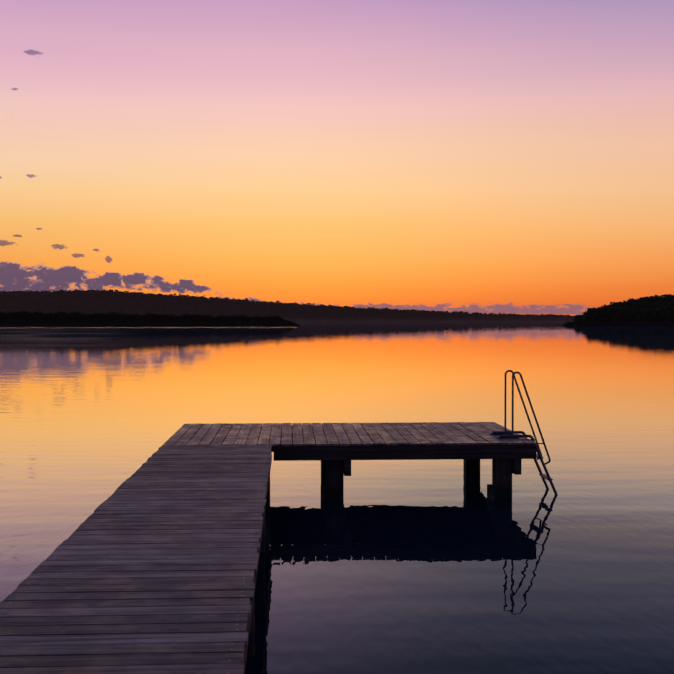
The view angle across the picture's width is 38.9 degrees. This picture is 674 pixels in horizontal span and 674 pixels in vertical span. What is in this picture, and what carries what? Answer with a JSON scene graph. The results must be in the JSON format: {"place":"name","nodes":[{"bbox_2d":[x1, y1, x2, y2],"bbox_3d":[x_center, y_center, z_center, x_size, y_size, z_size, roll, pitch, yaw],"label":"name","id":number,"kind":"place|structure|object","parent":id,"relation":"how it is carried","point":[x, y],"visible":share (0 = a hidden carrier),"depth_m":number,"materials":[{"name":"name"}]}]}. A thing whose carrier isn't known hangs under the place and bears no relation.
{"place":"outdoors","nodes":[
{"label":"outdoors","id":0,"kind":"place"},
{"bbox_2d":[0,289,642,322],"bbox_3d":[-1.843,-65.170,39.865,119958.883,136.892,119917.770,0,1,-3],"label":"terrain","id":1,"kind":"structure","parent":0,"point":[207,307],"depth_m":4181.05,"materials":[{"name":"plant"}]},
{"bbox_2d":[247,459,511,656],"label":"posts","id":2,"kind":"object","parent":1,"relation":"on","point":[332,471],"depth_m":12.39,"materials":[{"name":"brown wood"}]},
{"bbox_2d":[244,427,535,673],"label":"timbers","id":3,"kind":"object","parent":2,"relation":"on","point":[516,454],"visible":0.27,"depth_m":12.27,"materials":[{"name":"brown wood"}]},
{"bbox_2d":[0,445,271,673],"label":"walkway boards","id":4,"kind":"object","parent":3,"relation":"on","point":[145,569],"visible":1,"depth_m":5.78,"materials":[{"name":"brown wood"}]},
{"bbox_2d":[2,422,504,672],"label":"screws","id":5,"kind":"object","parent":3,"relation":"on","point":[252,529],"visible":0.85,"depth_m":7.63,"materials":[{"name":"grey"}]},
{"bbox_2d":[163,422,535,445],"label":"platform boards","id":6,"kind":"object","parent":3,"relation":"on","point":[382,434],"visible":0.9,"depth_m":13.24,"materials":[{"name":"brown wood"}]},
{"bbox_2d":[489,370,557,494],"bbox_3d":[2.662,1.567,13.035,1.074,2.219,0.510,0,1,-3],"label":"ladder","id":7,"kind":"object","parent":3,"relation":"attached to","point":[504,434],"visible":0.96,"depth_m":12.82,"materials":[{"name":"grey metal"}]},
{"bbox_2d":[572,294,673,322],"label":"headland forest","id":8,"kind":"object","parent":1,"relation":"on","point":[655,308],"visible":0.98,"depth_m":608.70,"materials":[{"name":"green plant"}]},
{"bbox_2d":[0,322,673,673],"bbox_3d":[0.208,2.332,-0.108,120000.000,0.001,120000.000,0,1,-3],"label":"water","id":9,"kind":"structure","parent":0,"point":[443,566],"depth_m":13.99,"materials":[{"name":"orange liquid"}]},
{"bbox_2d":[0,319,298,327],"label":"reed fringe","id":10,"kind":"object","parent":9,"relation":"on","point":[157,325],"visible":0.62,"depth_m":409.47,"materials":[{"name":"black plant"}]},
{"bbox_2d":[0,310,299,325],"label":"headland","id":11,"kind":"structure","parent":9,"relation":"on","point":[24,316],"depth_m":469.33,"materials":[{"name":"plant"}]},
{"bbox_2d":[0,0,673,315],"label":"sky","id":12,"kind":"structure","parent":0,"point":[471,156],"materials":[{"name":"orange"}]}
]}

